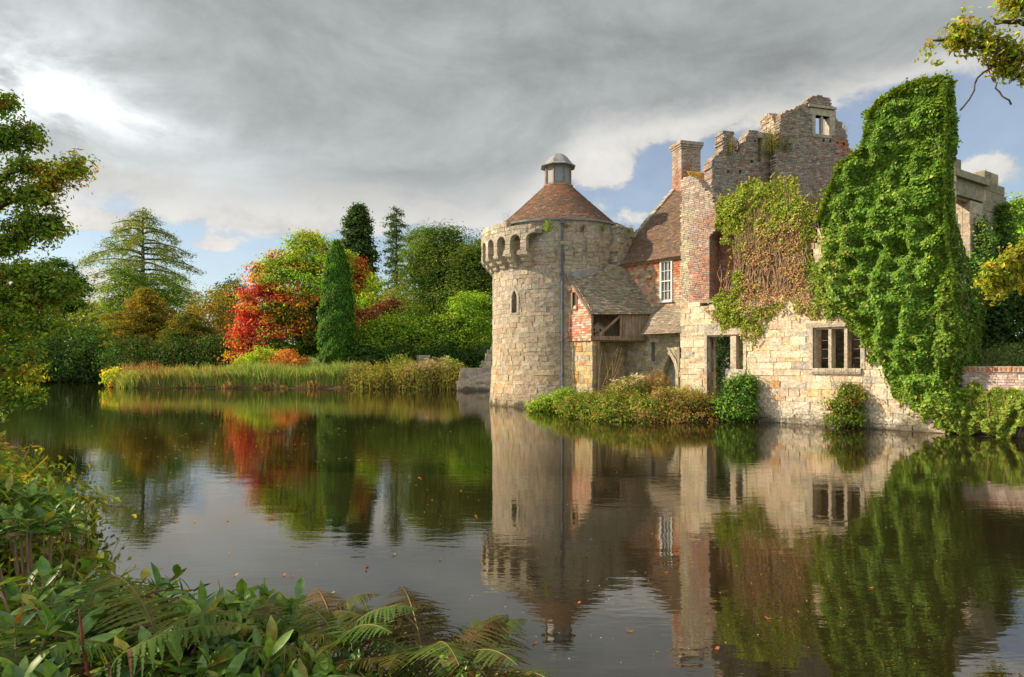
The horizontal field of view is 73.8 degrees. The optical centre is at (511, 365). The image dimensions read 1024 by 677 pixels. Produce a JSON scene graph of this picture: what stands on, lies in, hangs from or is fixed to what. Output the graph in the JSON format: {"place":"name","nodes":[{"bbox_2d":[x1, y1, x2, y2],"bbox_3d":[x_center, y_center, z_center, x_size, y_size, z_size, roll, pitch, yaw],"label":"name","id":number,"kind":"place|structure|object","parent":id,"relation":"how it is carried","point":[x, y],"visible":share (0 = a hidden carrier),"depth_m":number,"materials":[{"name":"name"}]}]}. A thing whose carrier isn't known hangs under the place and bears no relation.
{"place":"outdoors","nodes":[
{"label":"outdoors","id":0,"kind":"place"},
{"bbox_2d":[0,382,1023,676],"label":"pond water","id":1,"kind":"structure","parent":0,"point":[534,516],"depth_m":8.81,"materials":[{"name":"liquid"}]},
{"bbox_2d":[456,344,492,390],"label":"broken wall","id":2,"kind":"structure","parent":1,"relation":"in","point":[474,379],"depth_m":54.50,"materials":[{"name":"stone"}]},
{"bbox_2d":[0,350,1023,676],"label":"ground","id":3,"kind":"structure","parent":0,"point":[8,592],"depth_m":24.70,"materials":[{"name":"green plant"}]},
{"bbox_2d":[0,280,82,357],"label":"olive tree","id":4,"kind":"object","parent":3,"relation":"on","point":[60,315],"visible":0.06,"depth_m":92.62,"materials":[{"name":"green plant"}]},
{"bbox_2d":[0,474,89,574],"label":"laurel shrub","id":5,"kind":"object","parent":3,"relation":"on","point":[31,491],"visible":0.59,"depth_m":5.20,"materials":[{"name":"green plant"}]},
{"bbox_2d":[0,495,94,619],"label":"laurel shrub","id":6,"kind":"object","parent":3,"relation":"on","point":[20,522],"visible":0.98,"depth_m":4.19,"materials":[{"name":"green plant"}]},
{"bbox_2d":[0,89,100,422],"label":"oak tree","id":7,"kind":"object","parent":3,"relation":"on","point":[50,289],"visible":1,"depth_m":14.38,"materials":[{"name":"green plant"}]},
{"bbox_2d":[0,440,103,493],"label":"meadowsweet","id":8,"kind":"object","parent":3,"relation":"on","point":[28,466],"visible":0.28,"depth_m":9.73,"materials":[{"name":"green plant"}]},
{"bbox_2d":[16,318,105,382],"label":"rhododendron","id":9,"kind":"object","parent":3,"relation":"on","point":[50,344],"visible":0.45,"depth_m":80.62,"materials":[{"name":"green plant"}]},
{"bbox_2d":[28,254,98,362],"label":"pine tree","id":10,"kind":"object","parent":3,"relation":"on","point":[62,263],"visible":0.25,"depth_m":99.88,"materials":[{"name":"green plant"}]},
{"bbox_2d":[0,438,131,592],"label":"meadowsweet","id":11,"kind":"object","parent":3,"relation":"on","point":[85,566],"visible":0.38,"depth_m":5.33,"materials":[{"name":"green plant"}]},
{"bbox_2d":[0,430,136,552],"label":"meadowsweet","id":12,"kind":"object","parent":3,"relation":"on","point":[93,514],"visible":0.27,"depth_m":8.11,"materials":[{"name":"green plant"}]},
{"bbox_2d":[0,601,138,676],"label":"laurel shrub","id":13,"kind":"object","parent":3,"relation":"on","point":[47,668],"visible":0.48,"depth_m":2.05,"materials":[{"name":"green plant"}]},
{"bbox_2d":[0,555,139,655],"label":"laurel shrub","id":14,"kind":"object","parent":3,"relation":"on","point":[28,599],"visible":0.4,"depth_m":2.64,"materials":[{"name":"green plant"}]},
{"bbox_2d":[64,296,114,352],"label":"hazy tree","id":15,"kind":"object","parent":3,"relation":"on","point":[83,319],"visible":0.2,"depth_m":123.07,"materials":[{"name":"green plant"}]},
{"bbox_2d":[54,319,137,382],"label":"rhododendron","id":16,"kind":"object","parent":3,"relation":"on","point":[95,334],"visible":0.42,"depth_m":80.69,"materials":[{"name":"green plant"}]},
{"bbox_2d":[13,626,196,676],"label":"laurel shrub","id":17,"kind":"object","parent":3,"relation":"on","point":[118,641],"visible":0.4,"depth_m":1.98,"materials":[{"name":"green plant"}]},
{"bbox_2d":[0,620,227,676],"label":"bracken fern","id":18,"kind":"object","parent":3,"relation":"on","point":[16,652],"visible":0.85,"depth_m":1.96,"materials":[{"name":"plant"}]},
{"bbox_2d":[19,562,210,626],"bbox_3d":[-1.619,0.987,2.849,0.770,0.365,0.660,0,0,0],"label":"laurel shrub","id":19,"kind":"object","parent":3,"relation":"on","point":[145,573],"visible":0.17,"depth_m":2.93,"materials":[{"name":"green plant"}]},
{"bbox_2d":[0,572,245,675],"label":"bracken fern","id":20,"kind":"object","parent":3,"relation":"on","point":[198,616],"visible":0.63,"depth_m":2.26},
{"bbox_2d":[9,592,241,667],"bbox_3d":[-1.316,0.944,2.355,0.770,0.336,0.661,0,0,-17],"label":"laurel shrub","id":21,"kind":"object","parent":3,"relation":"on","point":[88,621],"visible":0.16,"depth_m":2.29,"materials":[{"name":"green plant"}]},
{"bbox_2d":[107,369,147,387],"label":"sedge tussock","id":22,"kind":"object","parent":3,"relation":"on","point":[132,383],"visible":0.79,"depth_m":61.29,"materials":[{"name":"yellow plant"}]},
{"bbox_2d":[92,334,175,373],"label":"dark shrub","id":23,"kind":"object","parent":3,"relation":"on","point":[124,344],"visible":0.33,"depth_m":75.57,"materials":[{"name":"green plant"}]},
{"bbox_2d":[92,285,177,365],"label":"swamp cypress","id":24,"kind":"object","parent":3,"relation":"on","point":[148,315],"visible":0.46,"depth_m":83.30,"materials":[{"name":"plant"}]},
{"bbox_2d":[72,207,206,328],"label":"larch tree","id":25,"kind":"object","parent":3,"relation":"on","point":[136,239],"visible":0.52,"depth_m":110.56,"materials":[{"name":"green plant"}]},
{"bbox_2d":[37,575,248,671],"bbox_3d":[-1.093,0.886,2.154,0.524,0.338,0.574,0,0,-16],"label":"bracken fern","id":26,"kind":"object","parent":3,"relation":"on","point":[147,611],"visible":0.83,"depth_m":2.19,"materials":[{"name":"plant"}]},
{"bbox_2d":[89,263,204,339],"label":"feathery conifer","id":27,"kind":"object","parent":3,"relation":"on","point":[148,281],"visible":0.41,"depth_m":104.81,"materials":[{"name":"green plant"}]},
{"bbox_2d":[73,602,248,676],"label":"laurel shrub","id":28,"kind":"object","parent":3,"relation":"on","point":[144,633],"visible":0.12,"depth_m":2.29,"materials":[{"name":"green plant"}]},
{"bbox_2d":[134,331,213,369],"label":"dark shrub","id":29,"kind":"object","parent":3,"relation":"on","point":[162,352],"visible":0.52,"depth_m":75.27,"materials":[{"name":"green plant"}]},
{"bbox_2d":[146,311,221,368],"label":"swamp cypress","id":30,"kind":"object","parent":3,"relation":"on","point":[193,323],"visible":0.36,"depth_m":80.67,"materials":[{"name":"green plant"}]},
{"bbox_2d":[100,637,284,676],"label":"laurel shrub","id":31,"kind":"object","parent":3,"relation":"on","point":[205,659],"visible":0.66,"depth_m":2.00,"materials":[{"name":"green plant"}]},
{"bbox_2d":[167,283,245,351],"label":"birch tree","id":32,"kind":"object","parent":3,"relation":"on","point":[218,322],"visible":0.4,"depth_m":90.88,"materials":[{"name":"green plant"}]},
{"bbox_2d":[189,329,239,368],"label":"dark shrub","id":33,"kind":"object","parent":3,"relation":"on","point":[211,343],"visible":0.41,"depth_m":75.20,"materials":[{"name":"green plant"}]},
{"bbox_2d":[142,580,300,656],"bbox_3d":[-1.175,1.010,2.618,0.776,0.394,0.615,0,0,-19],"label":"laurel shrub","id":34,"kind":"object","parent":3,"relation":"on","point":[204,603],"visible":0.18,"depth_m":2.62,"materials":[{"name":"green plant"}]},
{"bbox_2d":[201,273,264,339],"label":"round tree","id":35,"kind":"object","parent":3,"relation":"on","point":[231,283],"visible":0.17,"depth_m":105.13,"materials":[{"name":"green plant"}]},
{"bbox_2d":[171,575,318,630],"bbox_3d":[-1.056,1.054,2.766,0.574,0.406,0.528,0,0,0],"label":"laurel shrub","id":36,"kind":"object","parent":3,"relation":"on","point":[229,597],"visible":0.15,"depth_m":2.81,"materials":[{"name":"green plant"}]},
{"bbox_2d":[138,358,368,386],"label":"reed bed","id":37,"kind":"object","parent":3,"relation":"on","point":[248,373],"visible":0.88,"depth_m":60.79,"materials":[{"name":"green plant"}]},
{"bbox_2d":[232,343,285,366],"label":"yellow shrub","id":38,"kind":"object","parent":3,"relation":"on","point":[262,352],"visible":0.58,"depth_m":63.81,"materials":[{"name":"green plant"}]},
{"bbox_2d":[179,629,339,676],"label":"laurel shrub","id":39,"kind":"object","parent":3,"relation":"on","point":[271,648],"visible":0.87,"depth_m":2.03,"materials":[{"name":"green plant"}]},
{"bbox_2d":[190,615,341,676],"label":"laurel shrub","id":40,"kind":"object","parent":3,"relation":"on","point":[271,630],"visible":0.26,"depth_m":2.30,"materials":[{"name":"green plant"}]},
{"bbox_2d":[103,378,446,388],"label":"dead grass","id":41,"kind":"structure","parent":3,"relation":"on","point":[277,385],"depth_m":60.25,"materials":[{"name":"brown plant"}]},
{"bbox_2d":[260,348,313,369],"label":"azalea","id":42,"kind":"object","parent":3,"relation":"on","point":[294,359],"visible":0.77,"depth_m":63.27,"materials":[{"name":"orange plant"}]},
{"bbox_2d":[214,228,378,366],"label":"red maple","id":43,"kind":"object","parent":3,"relation":"on","point":[278,296],"visible":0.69,"depth_m":68.06,"materials":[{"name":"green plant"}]},
{"bbox_2d":[252,641,366,676],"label":"laurel shrub","id":44,"kind":"object","parent":3,"relation":"on","point":[319,666],"visible":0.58,"depth_m":2.08,"materials":[{"name":"green plant"}]},
{"bbox_2d":[245,593,379,646],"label":"bracken fern","id":45,"kind":"object","parent":3,"relation":"on","point":[285,628],"visible":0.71,"depth_m":2.54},
{"bbox_2d":[235,603,417,676],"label":"bracken fern","id":46,"kind":"object","parent":3,"relation":"on","point":[342,637],"visible":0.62,"depth_m":2.11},
{"bbox_2d":[315,239,358,367],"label":"columnar cypress","id":47,"kind":"object","parent":3,"relation":"on","point":[336,335],"visible":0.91,"depth_m":63.41,"materials":[{"name":"green plant"}]},
{"bbox_2d":[337,359,375,387],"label":"agrimony clump","id":48,"kind":"object","parent":3,"relation":"on","point":[351,377],"visible":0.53,"depth_m":59.59,"materials":[{"name":"green plant"}]},
{"bbox_2d":[333,201,384,326],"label":"giant sequoia","id":49,"kind":"object","parent":3,"relation":"on","point":[357,232],"visible":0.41,"depth_m":140.21,"materials":[{"name":"green plant"}]},
{"bbox_2d":[295,588,433,670],"bbox_3d":[-0.532,0.951,2.325,0.511,0.203,0.598,0,0,0],"label":"bracken fern","id":50,"kind":"object","parent":3,"relation":"on","point":[325,616],"visible":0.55,"depth_m":2.38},
{"bbox_2d":[340,341,391,370],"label":"shade shrub","id":51,"kind":"object","parent":3,"relation":"on","point":[368,359],"visible":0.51,"depth_m":63.62,"materials":[{"name":"green plant"}]},
{"bbox_2d":[349,360,398,388],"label":"waterside bush","id":52,"kind":"object","parent":3,"relation":"on","point":[371,378],"visible":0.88,"depth_m":58.65,"materials":[{"name":"green plant"}]},
{"bbox_2d":[331,645,420,676],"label":"laurel shrub","id":53,"kind":"object","parent":3,"relation":"on","point":[355,653],"visible":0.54,"depth_m":2.06,"materials":[{"name":"green plant"}]},
{"bbox_2d":[353,272,399,320],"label":"yellow tree","id":54,"kind":"object","parent":3,"relation":"on","point":[363,303],"visible":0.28,"depth_m":96.78,"materials":[{"name":"green plant"}]},
{"bbox_2d":[353,294,410,334],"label":"smoke bush","id":55,"kind":"object","parent":3,"relation":"on","point":[380,309],"visible":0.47,"depth_m":75.43,"materials":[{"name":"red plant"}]},
{"bbox_2d":[352,317,416,362],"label":"laurel mound","id":56,"kind":"object","parent":3,"relation":"on","point":[365,335],"visible":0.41,"depth_m":65.63,"materials":[{"name":"green plant"}]},
{"bbox_2d":[334,604,448,676],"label":"bracken fern","id":57,"kind":"object","parent":3,"relation":"on","point":[346,663],"visible":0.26,"depth_m":2.27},
{"bbox_2d":[379,206,412,296],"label":"silver fir","id":58,"kind":"object","parent":3,"relation":"on","point":[393,234],"visible":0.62,"depth_m":133.38,"materials":[{"name":"green plant"}]},
{"bbox_2d":[370,341,427,366],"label":"shade shrub","id":59,"kind":"object","parent":3,"relation":"on","point":[400,348],"visible":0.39,"depth_m":63.77,"materials":[{"name":"green plant"}]},
{"bbox_2d":[372,284,426,339],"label":"tree","id":60,"kind":"object","parent":3,"relation":"on","point":[391,293],"visible":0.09,"depth_m":91.04,"materials":[{"name":"green plant"}]},
{"bbox_2d":[362,308,443,356],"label":"laurel mound","id":61,"kind":"object","parent":3,"relation":"on","point":[401,326],"visible":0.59,"depth_m":65.61,"materials":[{"name":"green plant"}]},
{"bbox_2d":[388,358,423,388],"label":"waterside bush","id":62,"kind":"object","parent":3,"relation":"on","point":[401,373],"visible":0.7,"depth_m":58.05,"materials":[{"name":"green plant"}]},
{"bbox_2d":[393,223,438,291],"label":"cedar tree","id":63,"kind":"object","parent":3,"relation":"on","point":[412,236],"visible":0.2,"depth_m":114.17,"materials":[{"name":"green plant"}]},
{"bbox_2d":[406,357,439,389],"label":"agrimony clump","id":64,"kind":"object","parent":3,"relation":"on","point":[420,381],"visible":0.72,"depth_m":57.58,"materials":[{"name":"green plant"}]},
{"bbox_2d":[372,218,487,337],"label":"yew tree","id":65,"kind":"object","parent":3,"relation":"on","point":[427,273],"visible":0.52,"depth_m":78.19,"materials":[{"name":"green plant"}]},
{"bbox_2d":[333,597,526,676],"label":"bracken fern","id":66,"kind":"object","parent":3,"relation":"on","point":[452,649],"visible":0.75,"depth_m":2.11,"materials":[{"name":"plant"}]},
{"bbox_2d":[399,311,476,357],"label":"laurel mound","id":67,"kind":"object","parent":3,"relation":"on","point":[435,321],"visible":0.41,"depth_m":65.56,"materials":[{"name":"green plant"}]},
{"bbox_2d":[336,586,540,676],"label":"bracken fern","id":68,"kind":"object","parent":3,"relation":"on","point":[400,646],"visible":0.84,"depth_m":2.13,"materials":[{"name":"plant"}]},
{"bbox_2d":[421,357,462,389],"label":"agrimony clump","id":69,"kind":"object","parent":3,"relation":"on","point":[442,366],"visible":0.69,"depth_m":57.33,"materials":[{"name":"green plant"}]},
{"bbox_2d":[415,340,477,366],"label":"shade shrub","id":70,"kind":"object","parent":3,"relation":"on","point":[434,350],"visible":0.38,"depth_m":63.70,"materials":[{"name":"green plant"}]},
{"bbox_2d":[434,361,469,389],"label":"waterside bush","id":71,"kind":"object","parent":3,"relation":"on","point":[455,375],"visible":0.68,"depth_m":56.89,"materials":[{"name":"green plant"}]},
{"bbox_2d":[348,622,557,676],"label":"bracken fern","id":72,"kind":"object","parent":3,"relation":"on","point":[487,673],"visible":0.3,"depth_m":2.18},
{"bbox_2d":[426,655,482,676],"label":"laurel shrub","id":73,"kind":"object","parent":3,"relation":"on","point":[470,674],"visible":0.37,"depth_m":2.02,"materials":[{"name":"green plant"}]},
{"bbox_2d":[421,234,492,367],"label":"yew tree","id":74,"kind":"object","parent":3,"relation":"on","point":[476,269],"visible":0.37,"depth_m":74.92,"materials":[{"name":"green plant"}]},
{"bbox_2d":[436,287,492,367],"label":"laurel mound","id":75,"kind":"object","parent":3,"relation":"on","point":[472,317],"visible":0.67,"depth_m":66.14,"materials":[{"name":"green plant"}]},
{"bbox_2d":[454,338,491,367],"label":"shade shrub","id":76,"kind":"object","parent":3,"relation":"on","point":[475,353],"visible":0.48,"depth_m":63.55,"materials":[{"name":"green plant"}]},
{"bbox_2d":[481,153,633,406],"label":"round tower","id":77,"kind":"structure","parent":3,"relation":"on","point":[528,263],"depth_m":32.94,"materials":[{"name":"stone"}]},
{"bbox_2d":[522,386,593,411],"bbox_3d":[2.270,1.590,30.167,3.619,1.478,2.218,0,0,0],"label":"ground elder","id":78,"kind":"object","parent":3,"relation":"on","point":[540,404],"visible":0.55,"depth_m":29.89,"materials":[{"name":"green plant"}]},
{"bbox_2d":[566,265,651,393],"bbox_3d":[4.747,-1.561,32.491,4.302,6.722,2.094,0,0,-9],"label":"timber lean to","id":79,"kind":"object","parent":3,"relation":"on","point":[613,301],"visible":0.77,"depth_m":32.05,"materials":[{"name":"tile"}]},
{"bbox_2d":[548,387,679,422],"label":"bank bramble","id":80,"kind":"object","parent":3,"relation":"on","point":[600,408],"visible":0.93,"depth_m":25.17,"materials":[{"name":"green plant"}]},
{"bbox_2d":[618,373,650,398],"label":"tall weed","id":81,"kind":"object","parent":3,"relation":"on","point":[635,387],"visible":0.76,"depth_m":27.81,"materials":[{"name":"beige plant"}]},
{"bbox_2d":[642,368,671,398],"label":"tall weed","id":82,"kind":"object","parent":3,"relation":"on","point":[659,384],"visible":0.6,"depth_m":27.90,"materials":[{"name":"brown plant"}]},
{"bbox_2d":[630,389,720,423],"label":"withered bramble","id":83,"kind":"object","parent":3,"relation":"on","point":[685,402],"visible":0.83,"depth_m":24.42,"materials":[{"name":"plant"}]},
{"bbox_2d":[614,171,766,397],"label":"tile hung house","id":84,"kind":"structure","parent":3,"relation":"on","point":[650,262],"depth_m":31.80,"materials":[{"name":"brick"}]},
{"bbox_2d":[658,260,672,302],"bbox_3d":[7.081,-3.857,31.342,0.180,1.908,0.743,0,0,-41],"label":"sash window","id":85,"kind":"structure","parent":84,"relation":"in","point":[666,267],"depth_m":31.40,"materials":[{"name":"white paint"}]},
{"bbox_2d":[669,140,703,191],"bbox_3d":[9.456,-9.700,37.033,1.412,4.600,1.232,0,0,-16],"label":"brick chimney","id":86,"kind":"object","parent":84,"relation":"on","point":[686,155],"visible":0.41,"depth_m":36.60,"materials":[{"name":"brick"}]},
{"bbox_2d":[714,336,742,387],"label":"court shrub","id":87,"kind":"object","parent":3,"relation":"on","point":[723,354],"visible":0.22,"depth_m":26.88,"materials":[{"name":"green plant"}]},
{"bbox_2d":[708,371,765,421],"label":"ivy bush","id":88,"kind":"object","parent":3,"relation":"on","point":[734,403],"visible":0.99,"depth_m":24.28,"materials":[{"name":"green plant"}]},
{"bbox_2d":[680,96,969,432],"bbox_3d":[11.016,-2.900,24.706,3.700,10.400,9.274,0,0,-41],"label":"roofless ruin","id":89,"kind":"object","parent":3,"relation":"on","point":[787,358],"visible":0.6,"depth_m":24.21,"materials":[{"name":"stone"}]},
{"bbox_2d":[702,329,746,397],"bbox_3d":[8.105,0.037,25.682,1.599,2.725,1.666,0,0,0],"label":"doorway","id":90,"kind":"structure","parent":89,"relation":"in","point":[736,345],"depth_m":25.35,"materials":[{"name":"stone"}]},
{"bbox_2d":[704,172,821,348],"bbox_3d":[8.829,-3.726,24.259,0.467,6.301,4.836,0,0,-41],"label":"withered creeper","id":91,"kind":"object","parent":89,"relation":"attached to","point":[732,294],"visible":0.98,"depth_m":24.29,"materials":[{"name":"green plant"}]},
{"bbox_2d":[703,95,852,211],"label":"ruined brick gable","id":92,"kind":"structure","parent":89,"relation":"part of","point":[811,159],"depth_m":30.15,"materials":[{"name":"brick"}]},
{"bbox_2d":[757,124,788,155],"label":"wall weed","id":93,"kind":"object","parent":92,"relation":"on","point":[770,146],"depth_m":29.77,"materials":[{"name":"green plant"}]},
{"bbox_2d":[808,104,836,138],"bbox_3d":[13.765,-10.867,30.586,1.496,1.392,0.490,0,0,-16],"label":"window frame","id":94,"kind":"structure","parent":92,"relation":"in","point":[830,115],"depth_m":30.48,"materials":[{"name":"stone"}]},
{"bbox_2d":[806,321,864,374],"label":"mullioned window","id":95,"kind":"structure","parent":89,"relation":"in","point":[831,326],"depth_m":22.63,"materials":[{"name":"stone"}]},
{"bbox_2d":[807,69,986,433],"bbox_3d":[11.951,-3.281,21.191,5.345,10.963,3.077,0,0,26],"label":"climbing ivy","id":96,"kind":"object","parent":89,"relation":"attached to","point":[879,159],"visible":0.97,"depth_m":20.57,"materials":[{"name":"green plant"}]},
{"bbox_2d":[815,379,874,428],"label":"bush","id":97,"kind":"object","parent":3,"relation":"on","point":[836,417],"visible":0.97,"depth_m":21.66,"materials":[{"name":"green plant"}]},
{"bbox_2d":[914,0,1023,305],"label":"oak tree","id":98,"kind":"object","parent":3,"relation":"on","point":[1001,274],"visible":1,"depth_m":9.59,"materials":[{"name":"green plant"}]},
{"bbox_2d":[955,159,1005,267],"bbox_3d":[19.191,-3.274,28.485,6.853,9.748,1.143,0,0,-38],"label":"ruined stone bay","id":99,"kind":"object","parent":3,"relation":"on","point":[980,193],"visible":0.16,"depth_m":27.92,"materials":[{"name":"stone"}]},
{"bbox_2d":[971,211,1005,288],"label":"ivy","id":100,"kind":"object","parent":99,"relation":"attached to","point":[987,241],"visible":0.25,"depth_m":27.49,"materials":[{"name":"green plant"}]},
{"bbox_2d":[993,198,1023,259],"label":"ivy","id":101,"kind":"object","parent":99,"relation":"attached to","point":[1005,218],"visible":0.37,"depth_m":28.54,"materials":[{"name":"green plant"}]},
{"bbox_2d":[956,366,1023,437],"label":"garden wall","id":102,"kind":"structure","parent":3,"relation":"on","point":[987,378],"depth_m":19.22,"materials":[{"name":"brick"}]},
{"bbox_2d":[919,380,1023,438],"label":"wall ivy","id":103,"kind":"object","parent":102,"relation":"attached to","point":[1002,407],"depth_m":19.17,"materials":[{"name":"green plant"}]},
{"bbox_2d":[969,276,1023,364],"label":"yew hedge","id":104,"kind":"object","parent":3,"relation":"on","point":[1001,325],"visible":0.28,"depth_m":22.61,"materials":[{"name":"green plant"}]},
{"bbox_2d":[974,342,1023,365],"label":"lavender shrub","id":105,"kind":"object","parent":3,"relation":"on","point":[988,360],"visible":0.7,"depth_m":20.77,"materials":[{"name":"green plant"}]},
{"bbox_2d":[1005,192,1023,246],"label":"garden tree","id":106,"kind":"object","parent":3,"relation":"on","point":[1019,202],"visible":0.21,"depth_m":44.41,"materials":[{"name":"green plant"}]},
{"bbox_2d":[0,0,1023,343],"label":"sky","id":107,"kind":"structure","parent":0,"point":[239,124],"materials":[{"name":"grey"}]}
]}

